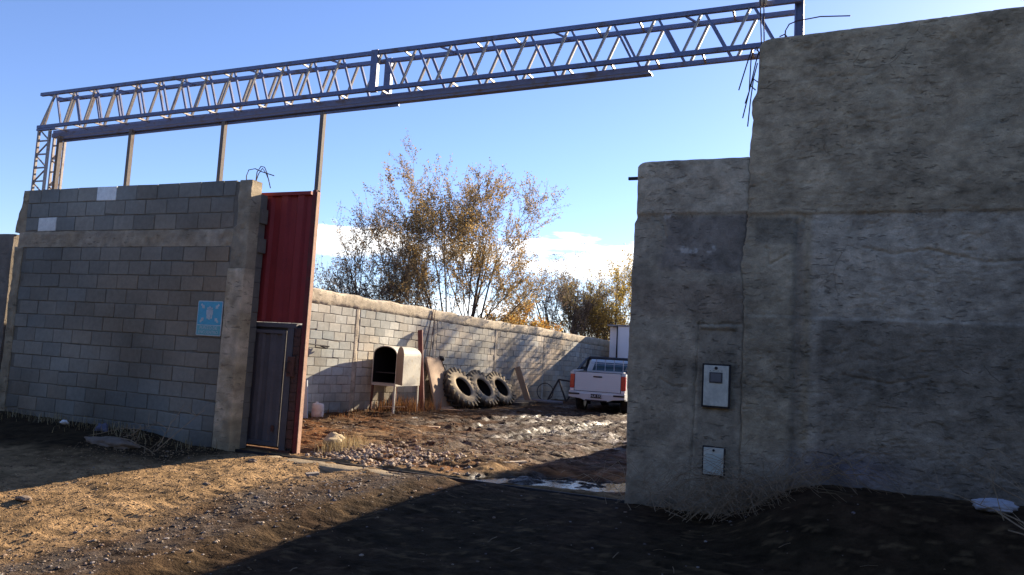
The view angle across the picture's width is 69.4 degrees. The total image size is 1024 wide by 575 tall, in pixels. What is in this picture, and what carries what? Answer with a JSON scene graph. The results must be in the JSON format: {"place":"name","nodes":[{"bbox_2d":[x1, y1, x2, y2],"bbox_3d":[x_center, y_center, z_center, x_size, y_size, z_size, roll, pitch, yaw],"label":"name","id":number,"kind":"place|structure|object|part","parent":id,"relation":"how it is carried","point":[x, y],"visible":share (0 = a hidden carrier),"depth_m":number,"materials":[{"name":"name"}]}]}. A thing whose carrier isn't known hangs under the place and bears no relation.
{"place":"outdoors","nodes":[
{"label":"outdoors","id":0,"kind":"place"},
{"bbox_2d":[0,398,1023,574],"bbox_3d":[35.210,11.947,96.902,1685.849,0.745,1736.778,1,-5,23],"label":"ground","id":1,"kind":"structure","parent":0,"point":[893,533],"depth_m":6.35,"materials":[{"name":"soil"}]},
{"bbox_2d":[0,234,18,369],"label":"rendered wall","id":2,"kind":"structure","parent":1,"relation":"on","point":[8,243],"depth_m":11.58,"materials":[{"name":"grey concrete"}]},
{"bbox_2d":[15,495,32,501],"bbox_3d":[-4.474,1.935,6.780,0.182,0.051,0.108,1,-5,23],"label":"stone","id":3,"kind":"object","parent":1,"relation":"on","point":[24,498],"visible":1,"depth_m":6.74,"materials":[{"name":"white stone"}]},
{"bbox_2d":[60,420,68,424],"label":"white litter","id":4,"kind":"object","parent":1,"relation":"on","point":[64,422],"visible":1,"depth_m":10.03,"materials":[{"name":"plastic"}]},
{"bbox_2d":[94,423,107,431],"bbox_3d":[-5.491,1.902,9.899,0.243,0.190,0.132,1,-5,23],"label":"blue rag","id":5,"kind":"object","parent":1,"relation":"on","point":[103,428],"visible":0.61,"depth_m":9.87,"materials":[{"name":"fabric"}]},
{"bbox_2d":[1,405,216,450],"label":"dry grass","id":6,"kind":"structure","parent":1,"relation":"on","point":[110,427],"depth_m":10.10,"materials":[{"name":"brown plant"}]},
{"bbox_2d":[84,436,140,448],"bbox_3d":[-5.091,1.996,9.359,0.928,0.220,0.379,1,-5,23],"label":"crumpled sack","id":7,"kind":"object","parent":1,"relation":"on","point":[114,442],"visible":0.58,"depth_m":9.21,"materials":[{"name":"grey fabric"}]},
{"bbox_2d":[0,166,274,451],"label":"block wall","id":8,"kind":"structure","parent":1,"relation":"on","point":[111,287],"depth_m":10.40,"materials":[{"name":"concrete"}]},
{"bbox_2d":[31,127,66,189],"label":"lattice column","id":9,"kind":"structure","parent":8,"relation":"attached to","point":[36,157],"depth_m":11.91,"materials":[{"name":"metal"}]},
{"bbox_2d":[36,0,800,141],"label":"lattice beam","id":10,"kind":"structure","parent":9,"relation":"on","point":[386,98],"depth_m":9.54,"materials":[{"name":"metal"}]},
{"bbox_2d":[52,112,326,453],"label":"sliding gate","id":11,"kind":"structure","parent":10,"relation":"attached to","point":[275,417],"depth_m":9.87,"materials":[{"name":"red metal"}]},
{"bbox_2d":[246,329,286,446],"bbox_3d":[-3.541,1.314,9.936,1.100,1.515,0.055,1,-5,23],"label":"wicket door","id":12,"kind":"structure","parent":11,"relation":"in","point":[269,349],"depth_m":9.83,"materials":[{"name":"metal"}]},
{"bbox_2d":[196,301,223,335],"bbox_3d":[-4.034,0.410,9.855,0.430,0.465,0.014,1,-5,23],"label":"assembly point sign","id":13,"kind":"object","parent":8,"relation":"attached to","point":[209,317],"visible":1,"depth_m":9.85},
{"bbox_2d":[92,402,208,457],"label":"dead branches","id":14,"kind":"object","parent":1,"relation":"on","point":[126,427],"visible":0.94,"depth_m":9.29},
{"bbox_2d":[0,432,445,574],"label":"soil crumbs","id":15,"kind":"object","parent":1,"relation":"on","point":[32,532],"visible":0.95,"depth_m":7.32,"materials":[{"name":"soil"}]},
{"bbox_2d":[303,380,307,417],"bbox_3d":[-4.403,2.380,15.632,0.318,0.850,0.070,1,-5,23],"label":"pale panel","id":16,"kind":"object","parent":1,"relation":"on","point":[305,411],"visible":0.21,"depth_m":15.59,"materials":[{"name":"white"}]},
{"bbox_2d":[305,471,319,475],"bbox_3d":[-2.165,2.021,8.021,0.141,0.034,0.100,5,-5,-23],"label":"offcut","id":17,"kind":"object","parent":1,"relation":"on","point":[312,473],"visible":1,"depth_m":7.99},
{"bbox_2d":[311,402,323,416],"bbox_3d":[-4.135,2.606,15.740,0.280,0.345,0.224,1,-5,23],"label":"white drum","id":18,"kind":"object","parent":1,"relation":"on","point":[317,409],"visible":0.85,"depth_m":15.65,"materials":[{"name":"plastic"}]},
{"bbox_2d":[323,432,344,447],"bbox_3d":[-2.457,2.119,10.168,0.297,0.265,0.446,1,-5,23],"label":"rock","id":19,"kind":"object","parent":1,"relation":"on","point":[332,437],"visible":0.72,"depth_m":10.09,"materials":[{"name":"beige stone"}]},
{"bbox_2d":[314,429,371,452],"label":"dry grass","id":20,"kind":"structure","parent":1,"relation":"on","point":[346,443],"depth_m":9.94,"materials":[{"name":"beige plant"}]},
{"bbox_2d":[313,251,414,304],"bbox_3d":[-5.237,1.127,25.250,5.305,5.150,4.812,1,-5,23],"label":"shrub","id":21,"kind":"object","parent":1,"relation":"on","point":[351,288],"visible":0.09,"depth_m":24.82,"materials":[{"name":"brown plant"}]},
{"bbox_2d":[313,190,471,312],"bbox_3d":[-4.513,-0.116,25.773,5.325,7.810,6.360,6,-6,-24],"label":"tree","id":22,"kind":"object","parent":1,"relation":"on","point":[394,264],"visible":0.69,"depth_m":25.43,"materials":[{"name":"brown plant"}]},
{"bbox_2d":[369,346,420,413],"bbox_3d":[-2.764,2.282,18.095,1.150,1.670,1.634,1,-5,23],"label":"metal oven","id":23,"kind":"object","parent":1,"relation":"on","point":[395,366],"visible":0.94,"depth_m":18.27,"materials":[{"name":"metal"}]},
{"bbox_3d":[-2.645,1.845,17.451,0.012,0.900,0.626,5,-5,-22],"label":"door","id":24,"kind":"part","parent":23,"relation":"part of","materials":[{"name":"white metal"}]},
{"bbox_2d":[368,395,441,412],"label":"dry weeds","id":25,"kind":"object","parent":1,"relation":"on","point":[411,405],"visible":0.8,"depth_m":18.65,"materials":[{"name":"brown plant"}]},
{"bbox_2d":[288,438,531,475],"bbox_3d":[-1.146,2.303,10.213,2.720,0.226,2.836,1,-5,23],"label":"rubble","id":26,"kind":"object","parent":1,"relation":"on","point":[409,457],"visible":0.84,"depth_m":9.61,"materials":[{"name":"stone"}]},
{"bbox_2d":[305,405,519,418],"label":"dry grass","id":27,"kind":"structure","parent":1,"relation":"on","point":[344,415],"depth_m":17.41,"materials":[{"name":"brown plant"}]},
{"bbox_2d":[418,330,424,410],"bbox_3d":[-2.401,2.183,19.530,0.128,2.156,0.815,5,-5,-22],"label":"leaning plank","id":28,"kind":"object","parent":1,"relation":"on","point":[420,349],"visible":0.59,"depth_m":19.48,"materials":[{"name":"wood"}]},
{"bbox_2d":[309,432,543,468],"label":"dry grass","id":29,"kind":"structure","parent":1,"relation":"on","point":[443,447],"depth_m":11.21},
{"bbox_2d":[0,451,858,574],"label":"gravel","id":30,"kind":"structure","parent":1,"relation":"on","point":[71,550],"depth_m":6.26,"materials":[{"name":"gravel"}]},
{"bbox_2d":[235,449,624,502],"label":"gate sill","id":31,"kind":"structure","parent":1,"relation":"on","point":[337,466],"depth_m":8.54,"materials":[{"name":"concrete"}]},
{"bbox_2d":[257,288,609,412],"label":"yard wall","id":32,"kind":"structure","parent":1,"relation":"on","point":[353,332],"depth_m":19.94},
{"bbox_2d":[309,343,329,347],"bbox_3d":[-4.340,1.288,16.411,0.065,0.113,0.718,0,-6,35],"label":"wall bracket","id":33,"kind":"object","parent":32,"relation":"attached to","point":[324,346],"depth_m":16.52,"materials":[{"name":"metal"}]},
{"bbox_2d":[423,309,433,350],"bbox_3d":[-2.313,1.196,20.394,0.020,1.253,0.468,1,-6,25],"label":"hanging cable","id":34,"kind":"object","parent":32,"relation":"hanging from","point":[428,330],"visible":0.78,"depth_m":20.42,"materials":[{"name":"metal"}]},
{"bbox_2d":[426,309,435,376],"bbox_3d":[-2.258,1.562,20.509,0.020,1.948,0.299,1,-5,23],"label":"hanging cable","id":35,"kind":"object","parent":32,"relation":"hanging from","point":[431,338],"visible":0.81,"depth_m":20.56,"materials":[{"name":"metal"}]},
{"bbox_2d":[425,357,451,408],"bbox_3d":[-1.991,2.660,20.422,0.489,1.466,1.050,1,-5,23],"label":"leaning sheet","id":36,"kind":"object","parent":1,"relation":"on","point":[435,369],"visible":0.78,"depth_m":20.27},
{"bbox_2d":[431,404,454,409],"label":"scrap boards","id":37,"kind":"object","parent":1,"relation":"on","point":[447,407],"visible":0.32,"depth_m":20.12,"materials":[{"name":"wood"}]},
{"bbox_2d":[340,128,570,326],"bbox_3d":[-1.416,-0.811,27.464,9.005,9.816,8.325,6,-6,-26],"label":"tree","id":38,"kind":"object","parent":1,"relation":"on","point":[462,228],"visible":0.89,"depth_m":25.78,"materials":[{"name":"brown plant"}]},
{"bbox_2d":[443,367,480,408],"bbox_3d":[-1.478,2.901,20.973,1.097,1.251,1.340,1,-5,23],"label":"tractor tyre","id":39,"kind":"object","parent":1,"relation":"on","point":[459,389],"visible":0.94,"depth_m":20.70,"materials":[{"name":"rubber"}]},
{"bbox_2d":[302,406,626,470],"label":"mud clods","id":40,"kind":"object","parent":1,"relation":"on","point":[545,460],"visible":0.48,"depth_m":14.05,"materials":[{"name":"soil"}]},
{"bbox_2d":[466,369,499,407],"bbox_3d":[-0.940,3.067,22.090,1.054,1.210,1.286,1,-5,23],"label":"tractor tyre","id":41,"kind":"object","parent":1,"relation":"on","point":[488,395],"visible":0.74,"depth_m":22.11,"materials":[{"name":"rubber"}]},
{"bbox_2d":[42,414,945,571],"bbox_3d":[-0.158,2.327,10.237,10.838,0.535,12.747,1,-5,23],"label":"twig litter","id":42,"kind":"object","parent":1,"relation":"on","point":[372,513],"visible":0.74,"depth_m":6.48,"materials":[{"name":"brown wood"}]},
{"bbox_2d":[487,371,514,405],"bbox_3d":[-0.439,3.243,23.353,1.007,1.172,1.228,1,-5,23],"label":"tractor tyre","id":43,"kind":"object","parent":1,"relation":"on","point":[504,390],"visible":0.65,"depth_m":23.46,"materials":[{"name":"rubber"}]},
{"bbox_2d":[485,461,526,462],"bbox_3d":[-0.078,2.316,9.788,0.616,0.025,0.050,6,-6,-31],"label":"wood strip","id":44,"kind":"object","parent":1,"relation":"on","point":[515,462],"visible":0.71,"depth_m":9.85,"materials":[{"name":"beige wood"}]},
{"bbox_2d":[515,366,530,399],"bbox_3d":[0.373,3.310,25.056,0.652,1.272,0.088,2,-5,10],"label":"leaning plank","id":45,"kind":"object","parent":1,"relation":"on","point":[523,386],"visible":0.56,"depth_m":25.04,"materials":[{"name":"brown wood"}]},
{"bbox_2d":[511,400,536,405],"bbox_3d":[0.289,3.771,23.983,0.503,0.205,1.560,1,-5,23],"label":"trough","id":46,"kind":"object","parent":1,"relation":"on","point":[522,402],"visible":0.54,"depth_m":23.85,"materials":[{"name":"grey wood"}]},
{"bbox_2d":[479,295,569,331],"bbox_3d":[0.548,2.391,31.647,4.160,4.412,4.117,3,-5,0],"label":"shrub","id":47,"kind":"object","parent":1,"relation":"on","point":[542,324],"visible":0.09,"depth_m":31.70,"materials":[{"name":"orange plant"}]},
{"bbox_2d":[537,383,552,398],"bbox_3d":[1.178,3.708,26.310,0.628,0.631,0.032,1,-5,23],"label":"iron hoop","id":48,"kind":"object","parent":1,"relation":"on","point":[541,384],"visible":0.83,"depth_m":26.34,"materials":[{"name":"black metal"}]},
{"bbox_2d":[532,398,562,404],"bbox_3d":[1.200,3.887,25.192,1.072,0.148,0.119,2,-5,12],"label":"grey pipe","id":49,"kind":"object","parent":1,"relation":"on","point":[549,401],"visible":0.81,"depth_m":25.14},
{"bbox_2d":[474,476,625,491],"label":"puddle","id":50,"kind":"object","parent":1,"relation":"on","point":[607,488],"visible":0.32,"depth_m":8.64,"materials":[{"name":"liquid"}]},
{"bbox_2d":[496,239,620,337],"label":"tree","id":51,"kind":"object","parent":1,"relation":"on","point":[558,302],"visible":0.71,"depth_m":40.11,"materials":[{"name":"brown plant"}]},
{"bbox_2d":[547,379,569,401],"bbox_3d":[1.782,3.595,25.691,1.175,0.826,0.159,1,-5,23],"label":"scrap stand","id":52,"kind":"object","parent":1,"relation":"on","point":[554,387],"visible":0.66,"depth_m":25.68,"materials":[{"name":"metal"}]},
{"bbox_2d":[547,272,626,340],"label":"tree","id":53,"kind":"object","parent":1,"relation":"on","point":[586,332],"visible":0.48,"depth_m":42.25,"materials":[{"name":"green plant"}]},
{"bbox_2d":[552,243,632,339],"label":"tree","id":54,"kind":"object","parent":1,"relation":"on","point":[619,295],"visible":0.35,"depth_m":41.37,"materials":[{"name":"yellow plant"}]},
{"bbox_2d":[569,356,627,413],"bbox_3d":[3.486,3.251,25.041,2.140,1.744,5.205,1,-5,23],"label":"pickup truck","id":55,"kind":"object","parent":1,"relation":"on","point":[602,380],"visible":0.8,"depth_m":22.88,"materials":[{"name":"white paint"}]},
{"bbox_2d":[607,324,629,357],"bbox_3d":[7.145,3.390,32.233,5.620,3.220,2.530,1,-5,23],"label":"site cabin","id":56,"kind":"object","parent":1,"relation":"on","point":[619,341],"visible":0.15,"depth_m":32.09,"materials":[{"name":"metal"}]},
{"bbox_2d":[625,157,750,513],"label":"meter wall","id":57,"kind":"structure","parent":1,"relation":"on","point":[687,305],"depth_m":7.49,"materials":[{"name":"concrete"}]},
{"bbox_2d":[702,445,725,476],"bbox_3d":[1.971,1.696,7.228,0.214,0.283,0.068,1,-5,23],"label":"meter box","id":58,"kind":"object","parent":57,"relation":"attached to","point":[719,452],"visible":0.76,"depth_m":7.20,"materials":[{"name":"metal"}]},
{"bbox_2d":[703,447,723,474],"bbox_3d":[1.970,1.696,7.226,0.190,0.259,0.052,1,-5,23],"label":"door","id":59,"kind":"structure","parent":58,"relation":"in","point":[717,450],"depth_m":7.20,"materials":[{"name":"metal"}]},
{"bbox_2d":[701,363,730,408],"bbox_3d":[2.012,0.968,7.289,0.269,0.428,0.074,1,-5,23],"label":"meter box","id":60,"kind":"object","parent":57,"relation":"attached to","point":[716,383],"visible":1,"depth_m":7.26,"materials":[{"name":"metal"}]},
{"bbox_2d":[710,373,720,381],"bbox_3d":[2.001,0.885,7.264,0.100,0.080,0.003,1,-5,23],"label":"window","id":61,"kind":"structure","parent":60,"relation":"in","point":[715,377],"depth_m":7.26,"materials":[{"name":"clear glass"}]},
{"bbox_2d":[703,365,728,406],"bbox_3d":[2.012,0.968,7.290,0.237,0.396,0.052,1,-5,23],"label":"door","id":62,"kind":"structure","parent":60,"relation":"in","point":[714,394],"depth_m":7.26,"materials":[{"name":"metal"}]},
{"bbox_2d":[709,372,722,382],"bbox_3d":[2.005,0.886,7.272,0.126,0.104,0.012,1,-5,23],"label":"window frame","id":63,"kind":"structure","parent":60,"relation":"in","point":[709,372],"depth_m":7.27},
{"bbox_2d":[549,432,928,523],"bbox_3d":[1.973,1.729,6.768,3.296,0.886,0.776,1,-5,23],"label":"bramble","id":64,"kind":"object","parent":1,"relation":"on","point":[723,503],"visible":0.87,"depth_m":6.71,"materials":[{"name":"plant"}]},
{"bbox_2d":[738,0,1023,508],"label":"tall rendered wall","id":65,"kind":"structure","parent":1,"relation":"on","point":[882,268],"depth_m":6.82,"materials":[{"name":"concrete"}]},
{"bbox_2d":[794,0,803,35],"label":"steel post","id":66,"kind":"object","parent":65,"relation":"on","point":[799,15],"depth_m":7.64,"materials":[{"name":"grey metal"}]},
{"bbox_2d":[898,435,1023,534],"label":"dead branches","id":67,"kind":"object","parent":1,"relation":"on","point":[997,511],"visible":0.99,"depth_m":5.75,"materials":[{"name":"brown wood"}]},
{"bbox_2d":[970,498,1018,513],"bbox_3d":[3.842,1.735,5.883,0.330,0.120,0.160,1,-5,23],"label":"pale stone","id":68,"kind":"object","parent":1,"relation":"on","point":[993,503],"visible":0.89,"depth_m":5.84,"materials":[{"name":"white stone"}]},
{"bbox_2d":[0,0,1023,336],"label":"sky","id":69,"kind":"structure","parent":0,"point":[587,140],"materials":[{"name":"blue"}]}
]}

